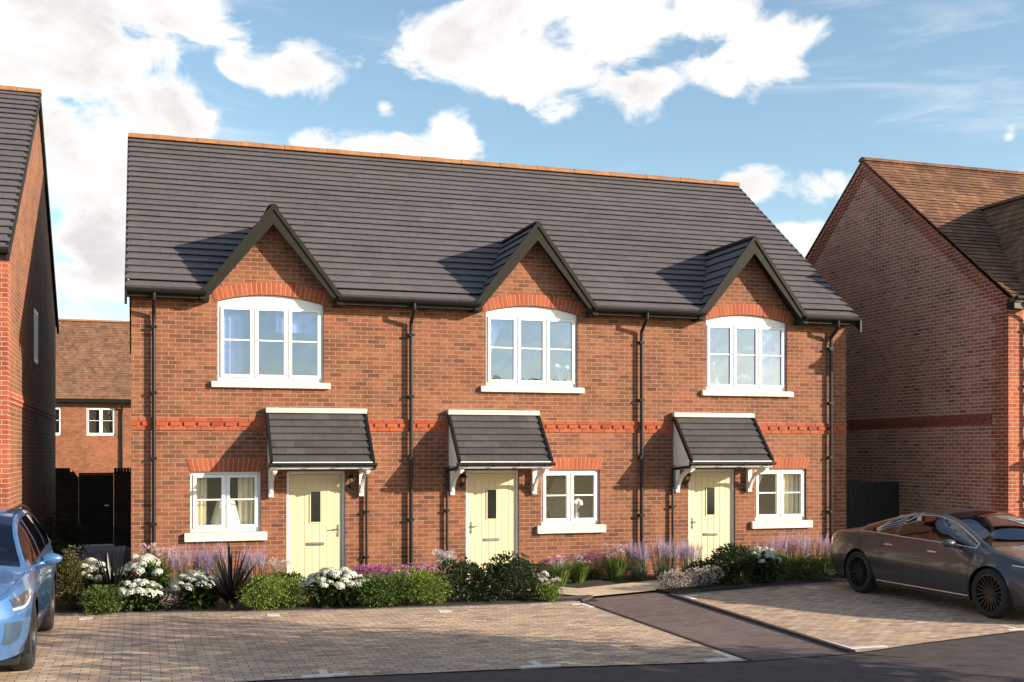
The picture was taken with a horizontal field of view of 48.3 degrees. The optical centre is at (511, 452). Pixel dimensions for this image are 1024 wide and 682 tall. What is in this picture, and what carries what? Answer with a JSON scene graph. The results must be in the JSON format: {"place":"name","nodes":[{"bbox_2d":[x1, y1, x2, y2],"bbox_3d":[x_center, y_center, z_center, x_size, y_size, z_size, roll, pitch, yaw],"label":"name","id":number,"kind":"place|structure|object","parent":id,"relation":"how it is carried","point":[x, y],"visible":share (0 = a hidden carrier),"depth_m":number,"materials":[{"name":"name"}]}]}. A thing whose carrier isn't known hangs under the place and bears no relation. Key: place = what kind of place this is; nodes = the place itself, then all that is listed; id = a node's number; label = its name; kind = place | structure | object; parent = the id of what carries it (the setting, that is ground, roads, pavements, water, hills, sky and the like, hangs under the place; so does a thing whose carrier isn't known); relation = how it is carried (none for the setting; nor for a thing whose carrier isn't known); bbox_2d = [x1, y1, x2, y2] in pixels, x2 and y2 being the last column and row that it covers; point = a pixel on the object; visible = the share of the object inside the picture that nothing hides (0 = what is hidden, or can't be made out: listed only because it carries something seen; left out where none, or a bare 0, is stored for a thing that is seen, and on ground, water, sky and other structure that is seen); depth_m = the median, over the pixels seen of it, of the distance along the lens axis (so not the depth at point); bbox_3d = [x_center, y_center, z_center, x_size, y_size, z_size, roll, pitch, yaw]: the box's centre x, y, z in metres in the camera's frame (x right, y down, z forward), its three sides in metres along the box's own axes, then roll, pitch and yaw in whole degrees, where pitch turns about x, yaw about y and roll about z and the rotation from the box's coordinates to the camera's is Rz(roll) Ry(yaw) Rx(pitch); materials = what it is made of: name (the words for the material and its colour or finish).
{"place":"outdoors","nodes":[
{"label":"outdoors","id":0,"kind":"place"},
{"bbox_2d":[55,546,125,595],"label":"alley path","id":1,"kind":"structure","parent":0,"point":[103,551],"depth_m":26.30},
{"bbox_2d":[0,0,1023,320],"label":"sky","id":2,"kind":"structure","parent":0,"point":[782,100],"materials":[{"name":"blue"}]},
{"bbox_2d":[79,544,1020,681],"bbox_3d":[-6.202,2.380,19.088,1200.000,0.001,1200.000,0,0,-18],"label":"ground","id":3,"kind":"structure","parent":0,"point":[127,557],"depth_m":13.13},
{"bbox_2d":[0,85,58,541],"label":"detached house","id":4,"kind":"structure","parent":3,"relation":"on","point":[29,322],"depth_m":21.09,"materials":[{"name":"red brick"}]},
{"bbox_2d":[34,308,37,363],"bbox_3d":[-9.336,-2.260,22.328,0.082,1.020,0.800,0,0,-18],"label":"window","id":5,"kind":"structure","parent":4,"relation":"in","point":[35,312],"depth_m":22.31,"materials":[{"name":"white plastic"}]},
{"bbox_2d":[56,468,78,546],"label":"garden wall","id":6,"kind":"structure","parent":3,"relation":"on","point":[67,490],"depth_m":28.44,"materials":[{"name":"brick"}]},
{"bbox_2d":[56,319,130,476],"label":"detached house","id":7,"kind":"structure","parent":3,"relation":"on","point":[93,395],"depth_m":53.98,"materials":[{"name":"orange brick"}]},
{"bbox_2d":[87,408,114,435],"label":"window","id":8,"kind":"structure","parent":7,"relation":"in","point":[100,420],"depth_m":53.76,"materials":[{"name":"white plastic"}]},
{"bbox_2d":[114,468,130,546],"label":"garden wall","id":9,"kind":"structure","parent":3,"relation":"on","point":[122,508],"depth_m":28.84,"materials":[{"name":"brick"}]},
{"bbox_2d":[79,473,113,544],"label":"garden gate","id":10,"kind":"structure","parent":9,"relation":"attached to","point":[96,503],"depth_m":28.71,"materials":[{"name":"wood"}]},
{"bbox_2d":[124,132,412,587],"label":"terraced house","id":11,"kind":"structure","parent":3,"relation":"on","point":[308,432],"depth_m":19.99,"materials":[{"name":"red brick"}]},
{"bbox_2d":[193,474,206,524],"bbox_3d":[-5.377,0.850,19.608,0.280,1.200,0.044,0,0,-18],"label":"curtain","id":12,"kind":"object","parent":11,"relation":"in","point":[201,506],"visible":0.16,"depth_m":19.62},
{"bbox_2d":[210,500,240,524],"bbox_3d":[-4.958,1.140,19.870,0.527,0.620,0.527,0,0,5],"label":"table lamp","id":13,"kind":"object","parent":11,"relation":"in","point":[234,518],"visible":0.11,"depth_m":19.73,"materials":[{"name":"fabric"}]},
{"bbox_2d":[184,472,266,541],"bbox_3d":[-4.891,0.920,19.535,1.370,1.180,0.190,0,0,-18],"label":"window","id":14,"kind":"structure","parent":11,"relation":"in","point":[226,531],"depth_m":19.54,"materials":[{"name":"white plastic"}]},
{"bbox_2d":[224,310,242,377],"bbox_3d":[-4.857,-1.900,19.787,0.410,1.500,0.044,0,0,-18],"label":"curtain","id":15,"kind":"object","parent":11,"relation":"in","point":[233,350],"visible":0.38,"depth_m":19.80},
{"bbox_2d":[238,477,253,523],"bbox_3d":[-4.569,0.850,19.871,0.380,1.200,0.044,0,0,-18],"label":"curtain","id":16,"kind":"object","parent":11,"relation":"in","point":[246,507],"visible":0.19,"depth_m":19.86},
{"bbox_2d":[211,296,330,388],"bbox_3d":[-4.163,-1.912,19.771,2.020,1.605,0.190,0,0,-18],"label":"window","id":17,"kind":"structure","parent":11,"relation":"in","point":[287,305],"depth_m":19.77,"materials":[{"name":"white plastic"}]},
{"bbox_2d":[276,312,315,333],"bbox_3d":[-3.807,-2.375,20.129,0.700,0.550,0.044,0,0,-18],"label":"curtain","id":18,"kind":"object","parent":11,"relation":"in","point":[305,323],"visible":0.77,"depth_m":20.15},
{"bbox_2d":[289,474,340,579],"bbox_3d":[-3.445,1.353,20.052,0.910,1.935,0.110,0,0,-18],"label":"door","id":19,"kind":"structure","parent":11,"relation":"in","point":[314,499],"depth_m":20.05,"materials":[{"name":"yellow wood"}]},
{"bbox_2d":[55,600,579,614],"bbox_3d":[-6.150,2.364,16.564,14.739,0.060,0.513,0,0,-10],"label":"kerb strip","id":20,"kind":"object","parent":3,"relation":"on","point":[317,610],"visible":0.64,"depth_m":16.87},
{"bbox_2d":[55,582,598,612],"bbox_3d":[-3.444,2.337,18.205,9.100,0.022,3.374,0,0,-18],"label":"planting bed","id":21,"kind":"object","parent":3,"relation":"on","point":[221,605],"visible":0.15,"depth_m":17.47,"materials":[{"name":"soil"}]},
{"bbox_2d":[55,545,87,609],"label":"shrub","id":22,"kind":"object","parent":21,"relation":"on","point":[71,566],"visible":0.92,"depth_m":16.95,"materials":[{"name":"green plant"}]},
{"bbox_2d":[61,557,120,606],"bbox_3d":[-6.448,2.035,17.502,0.960,0.856,0.892,0,0,-18],"label":"hydrangea","id":23,"kind":"object","parent":21,"relation":"on","point":[93,567],"visible":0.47,"depth_m":17.34,"materials":[{"name":"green plant"}]},
{"bbox_2d":[77,580,134,614],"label":"shrub","id":24,"kind":"object","parent":21,"relation":"on","point":[105,592],"visible":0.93,"depth_m":16.54,"materials":[{"name":"green plant"}]},
{"bbox_2d":[66,551,158,600],"bbox_3d":[-5.996,1.846,17.187,1.428,0.988,1.519,0,0,-18],"label":"cordyline","id":25,"kind":"object","parent":21,"relation":"on","point":[111,577],"visible":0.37,"depth_m":17.17,"materials":[{"name":"green plant"}]},
{"bbox_2d":[109,578,169,612],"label":"hydrangea","id":26,"kind":"object","parent":21,"relation":"on","point":[145,595],"visible":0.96,"depth_m":16.80,"materials":[{"name":"white plant"}]},
{"bbox_2d":[117,553,173,594],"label":"hydrangea","id":27,"kind":"object","parent":21,"relation":"on","point":[155,569],"visible":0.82,"depth_m":17.61,"materials":[{"name":"white plant"}]},
{"bbox_2d":[137,542,176,584],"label":"flowering perennial","id":28,"kind":"object","parent":21,"relation":"on","point":[158,551],"visible":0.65,"depth_m":18.39,"materials":[{"name":"pink plant"}]},
{"bbox_2d":[157,587,181,609],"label":"heather","id":29,"kind":"object","parent":21,"relation":"on","point":[168,601],"visible":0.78,"depth_m":16.98,"materials":[{"name":"grey plant"}]},
{"bbox_2d":[166,541,196,595],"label":"flowering perennial","id":30,"kind":"object","parent":21,"relation":"on","point":[175,563],"visible":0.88,"depth_m":18.42,"materials":[{"name":"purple plant"}]},
{"bbox_2d":[170,569,220,609],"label":"hydrangea","id":31,"kind":"object","parent":21,"relation":"on","point":[197,595],"visible":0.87,"depth_m":17.01,"materials":[{"name":"white plant"}]},
{"bbox_2d":[191,542,215,574],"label":"flowering perennial","id":32,"kind":"object","parent":21,"relation":"on","point":[198,559],"visible":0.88,"depth_m":18.50,"materials":[{"name":"purple plant"}]},
{"bbox_2d":[206,541,235,576],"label":"flowering perennial","id":33,"kind":"object","parent":21,"relation":"on","point":[224,555],"visible":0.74,"depth_m":18.66,"materials":[{"name":"purple plant"}]},
{"bbox_2d":[181,543,284,609],"bbox_3d":[-4.114,1.821,17.051,1.609,1.038,1.848,0,0,-18],"label":"cordyline","id":34,"kind":"object","parent":21,"relation":"on","point":[231,583],"visible":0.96,"depth_m":16.98,"materials":[{"name":"black plant"}]},
{"bbox_2d":[238,543,272,594],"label":"flowering perennial","id":35,"kind":"object","parent":21,"relation":"on","point":[247,559],"visible":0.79,"depth_m":18.86,"materials":[{"name":"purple plant"}]},
{"bbox_2d":[235,573,314,610],"bbox_3d":[-3.527,2.083,17.152,1.182,0.558,1.320,0,0,6],"label":"shrub","id":36,"kind":"object","parent":21,"relation":"on","point":[274,592],"visible":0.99,"depth_m":17.03,"materials":[{"name":"green plant"}]},
{"bbox_2d":[267,557,290,578],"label":"flowering perennial","id":37,"kind":"object","parent":21,"relation":"on","point":[274,567],"visible":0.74,"depth_m":18.80,"materials":[{"name":"pink plant"}]},
{"bbox_2d":[272,570,304,598],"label":"shrub","id":38,"kind":"object","parent":21,"relation":"on","point":[288,575],"visible":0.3,"depth_m":18.22,"materials":[{"name":"green plant"}]},
{"bbox_2d":[298,567,369,607],"bbox_3d":[-2.732,2.101,17.473,1.079,0.723,0.992,0,0,-18],"label":"hydrangea","id":39,"kind":"object","parent":21,"relation":"on","point":[328,584],"visible":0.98,"depth_m":17.23,"materials":[{"name":"white plant"}]},
{"bbox_2d":[340,579,378,605],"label":"shrub","id":40,"kind":"object","parent":21,"relation":"on","point":[355,599],"visible":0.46,"depth_m":17.35,"materials":[{"name":"green plant"}]},
{"bbox_2d":[351,563,394,595],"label":"flowering perennial","id":41,"kind":"object","parent":21,"relation":"on","point":[364,570],"visible":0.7,"depth_m":18.67,"materials":[{"name":"pink plant"}]},
{"bbox_2d":[351,571,424,607],"bbox_3d":[-1.907,2.087,17.450,1.183,0.566,1.020,0,0,-30],"label":"shrub","id":42,"kind":"object","parent":21,"relation":"on","point":[383,582],"visible":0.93,"depth_m":17.25,"materials":[{"name":"green plant"}]},
{"bbox_2d":[393,562,442,588],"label":"flowering perennial","id":43,"kind":"object","parent":21,"relation":"on","point":[422,567],"visible":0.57,"depth_m":18.85,"materials":[{"name":"pink plant"}]},
{"bbox_2d":[388,566,453,604],"bbox_3d":[-1.392,2.059,17.669,0.985,0.623,0.985,0,0,-34],"label":"shrub","id":44,"kind":"object","parent":21,"relation":"on","point":[426,580],"visible":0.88,"depth_m":17.50,"materials":[{"name":"green plant"}]},
{"bbox_2d":[430,549,457,590],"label":"flowering perennial","id":45,"kind":"object","parent":21,"relation":"on","point":[446,554],"visible":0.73,"depth_m":19.11,"materials":[{"name":"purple plant"}]},
{"bbox_2d":[435,554,488,602],"bbox_3d":[-0.817,1.989,17.960,0.903,0.788,0.764,0,0,12],"label":"shrub","id":46,"kind":"object","parent":21,"relation":"on","point":[464,568],"visible":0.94,"depth_m":17.89,"materials":[{"name":"green plant"}]},
{"bbox_2d":[471,562,511,601],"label":"shrub","id":47,"kind":"object","parent":21,"relation":"on","point":[491,571],"visible":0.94,"depth_m":17.94,"materials":[{"name":"green plant"}]},
{"bbox_2d":[485,551,537,599],"bbox_3d":[0.048,1.970,18.219,0.986,0.792,0.936,0,0,31],"label":"shrub","id":48,"kind":"object","parent":21,"relation":"on","point":[520,585],"visible":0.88,"depth_m":18.09,"materials":[{"name":"green plant"}]},
{"bbox_2d":[530,571,558,595],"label":"hydrangea","id":49,"kind":"object","parent":21,"relation":"on","point":[541,573],"visible":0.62,"depth_m":18.50,"materials":[{"name":"white plant"}]},
{"bbox_2d":[532,582,563,601],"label":"shrub","id":50,"kind":"object","parent":21,"relation":"on","point":[551,591],"visible":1,"depth_m":17.94,"materials":[{"name":"green plant"}]},
{"bbox_2d":[533,573,568,597],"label":"flowering perennial","id":51,"kind":"object","parent":21,"relation":"on","point":[551,580],"visible":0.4,"depth_m":18.29,"materials":[{"name":"white plant"}]},
{"bbox_2d":[556,595,592,601],"bbox_3d":[1.060,2.330,18.271,0.528,0.060,0.548,0,0,39],"label":"bed edging","id":52,"kind":"object","parent":21,"relation":"on","point":[585,597],"visible":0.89,"depth_m":18.27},
{"bbox_2d":[0,602,747,681],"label":"parking bays","id":53,"kind":"object","parent":3,"relation":"on","point":[227,647],"visible":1,"depth_m":13.98,"materials":[{"name":"brick"}]},
{"bbox_2d":[0,504,61,669],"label":"parked car","id":54,"kind":"object","parent":53,"relation":"on","point":[29,558],"visible":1,"depth_m":12.74,"materials":[{"name":"blue metal"}]},
{"bbox_2d":[300,669,348,678],"bbox_3d":[-2.014,2.357,12.184,0.500,0.025,0.320,0,0,-18],"label":"bay marker","id":55,"kind":"object","parent":53,"relation":"on","point":[324,672],"visible":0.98,"depth_m":12.07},
{"bbox_2d":[519,661,560,669],"bbox_3d":[0.272,2.357,12.706,0.470,0.025,0.340,0,0,-18],"label":"bay marker","id":56,"kind":"object","parent":53,"relation":"on","point":[536,664],"visible":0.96,"depth_m":12.58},
{"bbox_2d":[702,650,740,662],"bbox_3d":[2.311,2.357,13.195,0.450,0.025,0.570,0,0,-18],"label":"bay marker","id":57,"kind":"object","parent":53,"relation":"on","point":[731,657],"visible":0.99,"depth_m":13.00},
{"bbox_2d":[337,152,646,577],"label":"terraced house","id":58,"kind":"structure","parent":3,"relation":"on","point":[521,450],"depth_m":21.41,"materials":[{"name":"red brick"}]},
{"bbox_2d":[468,473,514,574],"bbox_3d":[-0.373,1.353,21.050,0.910,1.935,0.110,0,0,-18],"label":"door","id":59,"kind":"structure","parent":58,"relation":"in","point":[491,496],"depth_m":21.04,"materials":[{"name":"yellow wood"}]},
{"bbox_2d":[487,320,504,382],"bbox_3d":[-0.264,-1.900,21.280,0.530,1.500,0.044,0,0,-18],"label":"curtain","id":60,"kind":"object","parent":58,"relation":"in","point":[496,325],"visible":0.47,"depth_m":21.26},
{"bbox_2d":[480,306,583,392],"bbox_3d":[0.373,-1.912,21.245,2.020,1.605,0.190,0,0,-18],"label":"window","id":61,"kind":"structure","parent":58,"relation":"in","point":[522,313],"depth_m":21.24,"materials":[{"name":"white plastic"}]},
{"bbox_2d":[553,363,568,380],"bbox_3d":[0.903,-1.451,21.623,0.303,0.442,0.330,0,0,-18],"label":"vase","id":62,"kind":"object","parent":58,"relation":"in","point":[556,367],"visible":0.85,"depth_m":21.58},
{"bbox_2d":[537,470,605,533],"bbox_3d":[1.101,0.920,21.482,1.370,1.180,0.190,0,0,-18],"label":"window","id":63,"kind":"structure","parent":58,"relation":"in","point":[550,525],"depth_m":21.50,"materials":[{"name":"white plastic"}]},
{"bbox_2d":[574,498,582,517],"bbox_3d":[1.223,1.111,21.772,0.268,0.498,0.314,0,0,-18],"label":"vase","id":64,"kind":"object","parent":58,"relation":"in","point":[578,502],"visible":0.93,"depth_m":21.74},
{"bbox_2d":[583,601,751,661],"bbox_3d":[1.904,2.368,15.418,0.050,0.060,5.270,0,0,-17],"label":"path edging","id":65,"kind":"object","parent":3,"relation":"on","point":[702,643],"visible":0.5,"depth_m":14.74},
{"bbox_2d":[656,589,700,593],"bbox_3d":[2.794,2.330,19.172,0.511,0.060,0.558,0,0,-34],"label":"bed edging","id":66,"kind":"object","parent":3,"relation":"on","point":[678,592],"visible":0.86,"depth_m":19.02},
{"bbox_2d":[560,569,847,589],"bbox_3d":[4.621,2.337,21.214,8.100,0.022,2.634,0,0,-18],"label":"planting bed","id":67,"kind":"object","parent":3,"relation":"on","point":[603,580],"visible":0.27,"depth_m":20.68,"materials":[{"name":"soil"}]},
{"bbox_2d":[540,555,573,576],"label":"flowering perennial","id":68,"kind":"object","parent":67,"relation":"on","point":[565,558],"visible":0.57,"depth_m":20.91,"materials":[{"name":"pink plant"}]},
{"bbox_2d":[538,557,580,585],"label":"flowering perennial","id":69,"kind":"object","parent":67,"relation":"on","point":[562,573],"visible":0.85,"depth_m":19.91,"materials":[{"name":"green plant"}]},
{"bbox_2d":[558,554,599,582],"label":"flowering perennial","id":70,"kind":"object","parent":67,"relation":"on","point":[578,575],"visible":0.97,"depth_m":20.39,"materials":[{"name":"green plant"}]},
{"bbox_2d":[573,551,608,579],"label":"flowering perennial","id":71,"kind":"object","parent":67,"relation":"on","point":[592,574],"visible":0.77,"depth_m":21.07,"materials":[{"name":"pink plant"}]},
{"bbox_2d":[591,543,635,580],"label":"flowering perennial","id":72,"kind":"object","parent":67,"relation":"on","point":[614,568],"visible":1,"depth_m":20.84,"materials":[{"name":"green plant"}]},
{"bbox_2d":[625,538,656,579],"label":"flowering perennial","id":73,"kind":"object","parent":67,"relation":"on","point":[638,571],"visible":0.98,"depth_m":20.94,"materials":[{"name":"purple plant"}]},
{"bbox_2d":[648,534,680,577],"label":"flowering perennial","id":74,"kind":"object","parent":67,"relation":"on","point":[664,550],"visible":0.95,"depth_m":21.07,"materials":[{"name":"purple plant"}]},
{"bbox_2d":[676,536,702,577],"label":"flowering perennial","id":75,"kind":"object","parent":67,"relation":"on","point":[687,551],"visible":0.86,"depth_m":21.25,"materials":[{"name":"purple plant"}]},
{"bbox_2d":[684,565,722,587],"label":"heather","id":76,"kind":"object","parent":67,"relation":"on","point":[697,572],"visible":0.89,"depth_m":19.56,"materials":[{"name":"grey plant"}]},
{"bbox_2d":[686,558,723,583],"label":"shrub","id":77,"kind":"object","parent":67,"relation":"on","point":[701,564],"visible":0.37,"depth_m":20.14,"materials":[{"name":"green plant"}]},
{"bbox_2d":[706,542,759,584],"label":"shrub","id":78,"kind":"object","parent":67,"relation":"on","point":[726,557],"visible":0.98,"depth_m":20.10,"materials":[{"name":"green plant"}]},
{"bbox_2d":[740,546,788,582],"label":"hydrangea","id":79,"kind":"object","parent":67,"relation":"on","point":[766,569],"visible":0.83,"depth_m":20.51,"materials":[{"name":"green plant"}]},
{"bbox_2d":[756,531,787,565],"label":"flowering perennial","id":80,"kind":"object","parent":67,"relation":"on","point":[778,546],"visible":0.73,"depth_m":21.93,"materials":[{"name":"purple plant"}]},
{"bbox_2d":[772,550,795,578],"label":"shrub","id":81,"kind":"object","parent":67,"relation":"on","point":[782,556],"visible":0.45,"depth_m":20.98,"materials":[{"name":"green plant"}]},
{"bbox_2d":[781,529,811,572],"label":"flowering perennial","id":82,"kind":"object","parent":67,"relation":"on","point":[800,548],"visible":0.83,"depth_m":22.15,"materials":[{"name":"purple plant"}]},
{"bbox_2d":[782,554,837,580],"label":"shrub","id":83,"kind":"object","parent":67,"relation":"on","point":[814,561],"visible":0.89,"depth_m":21.05,"materials":[{"name":"green plant"}]},
{"bbox_2d":[806,531,832,572],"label":"flowering perennial","id":84,"kind":"object","parent":67,"relation":"on","point":[824,547],"visible":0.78,"depth_m":22.30,"materials":[{"name":"purple plant"}]},
{"bbox_2d":[556,168,861,573],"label":"terraced house","id":85,"kind":"structure","parent":3,"relation":"on","point":[697,261],"depth_m":22.81,"materials":[{"name":"red brick"}]},
{"bbox_2d":[690,472,730,569],"bbox_3d":[3.897,1.353,22.437,0.910,1.935,0.110,0,0,-18],"label":"door","id":86,"kind":"structure","parent":85,"relation":"in","point":[710,492],"depth_m":22.43,"materials":[{"name":"yellow wood"}]},
{"bbox_2d":[710,333,717,355],"bbox_3d":[4.036,-2.175,23.045,0.300,0.450,0.044,0,0,-18],"label":"curtain","id":87,"kind":"object","parent":85,"relation":"in","point":[713,342],"visible":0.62,"depth_m":23.06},
{"bbox_2d":[710,362,721,383],"bbox_3d":[4.018,-1.519,22.685,0.300,0.538,0.234,0,0,-40],"label":"vase","id":88,"kind":"object","parent":85,"relation":"in","point":[715,377],"visible":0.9,"depth_m":22.62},
{"bbox_2d":[701,315,793,396],"bbox_3d":[4.643,-1.912,22.633,2.020,1.605,0.190,0,0,-18],"label":"window","id":89,"kind":"structure","parent":85,"relation":"in","point":[735,322],"depth_m":22.64,"materials":[{"name":"white plastic"}]},
{"bbox_2d":[762,330,777,384],"bbox_3d":[5.195,-1.900,23.054,0.410,1.500,0.044,0,0,-18],"label":"curtain","id":90,"kind":"object","parent":85,"relation":"in","point":[769,363],"visible":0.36,"depth_m":23.05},
{"bbox_2d":[751,469,812,528],"bbox_3d":[5.371,0.920,22.869,1.370,1.180,0.190,0,0,-18],"label":"window","id":91,"kind":"structure","parent":85,"relation":"in","point":[787,520],"depth_m":22.89,"materials":[{"name":"white plastic"}]},
{"bbox_2d":[783,474,798,513],"bbox_3d":[5.636,0.850,23.186,0.460,1.200,0.044,0,0,-18],"label":"curtain","id":92,"kind":"object","parent":85,"relation":"in","point":[790,500],"visible":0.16,"depth_m":23.20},
{"bbox_2d":[585,592,857,660],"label":"footpath","id":93,"kind":"structure","parent":3,"relation":"on","point":[753,641],"depth_m":15.36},
{"bbox_2d":[669,593,854,654],"bbox_3d":[3.305,2.350,16.107,0.070,0.060,5.561,0,0,-14],"label":"path edging","id":94,"kind":"object","parent":93,"relation":"on","point":[817,640],"visible":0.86,"depth_m":15.40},
{"bbox_2d":[677,581,847,594],"bbox_3d":[5.605,2.366,20.378,6.781,0.060,0.310,0,0,-26],"label":"kerb strip","id":95,"kind":"object","parent":3,"relation":"on","point":[764,587],"visible":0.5,"depth_m":19.76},
{"bbox_2d":[688,582,1023,651],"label":"parking bays","id":96,"kind":"object","parent":3,"relation":"on","point":[845,614],"visible":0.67,"depth_m":16.57,"materials":[{"name":"brick"}]},
{"bbox_2d":[830,509,1023,617],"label":"parked car","id":97,"kind":"object","parent":96,"relation":"on","point":[976,556],"visible":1,"depth_m":17.37,"materials":[{"name":"grey paint"}]},
{"bbox_2d":[863,482,898,525],"bbox_3d":[8.105,1.485,25.182,0.980,1.670,0.050,0,0,-18],"label":"fence panel","id":98,"kind":"object","parent":3,"relation":"on","point":[880,501],"visible":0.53,"depth_m":25.15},
{"bbox_2d":[805,157,1023,517],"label":"detached house","id":99,"kind":"structure","parent":3,"relation":"on","point":[918,267],"depth_m":24.72,"materials":[{"name":"brown brick"}]},
{"bbox_3d":[6.531,1.420,24.623,0.150,1.860,0.150,0,0,-18],"label":"gate post","id":100,"kind":"object","parent":3,"relation":"on","visible":0},
{"bbox_2d":[846,479,862,528],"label":"garden gate","id":101,"kind":"structure","parent":100,"relation":"attached to","point":[854,503],"depth_m":24.89,"materials":[{"name":"wood"}]},
{"bbox_2d":[469,574,723,595],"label":"slab path","id":102,"kind":"structure","parent":0,"point":[652,585],"depth_m":19.48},
{"bbox_2d":[259,631,1023,681],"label":"road","id":103,"kind":"structure","parent":0,"point":[995,658],"depth_m":12.38,"materials":[{"name":"asphalt"}]},
{"bbox_2d":[659,584,752,592],"bbox_3d":[3.257,2.316,19.559,1.770,0.001,0.689,0,0,-30],"label":"planting bed front","id":104,"kind":"object","parent":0,"point":[713,587],"visible":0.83,"depth_m":19.59,"materials":[{"name":"soil"}]},
{"bbox_2d":[655,567,697,590],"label":"heather","id":105,"kind":"object","parent":104,"relation":"on","point":[674,574],"visible":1,"depth_m":19.18,"materials":[{"name":"grey plant"}]},
{"label":"alley soil","id":106,"kind":"structure","parent":0,"visible":0},
{"bbox_2d":[51,538,70,574],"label":"shrub","id":107,"kind":"object","parent":106,"relation":"on","point":[55,546],"visible":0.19,"depth_m":21.93,"materials":[{"name":"green plant"}]},
{"bbox_2d":[42,510,91,560],"bbox_3d":[-9.381,1.795,23.993,1.126,1.166,1.261,0,0,0],"label":"shrub","id":108,"kind":"object","parent":106,"relation":"on","point":[60,534],"visible":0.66,"depth_m":23.88,"materials":[{"name":"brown plant"}]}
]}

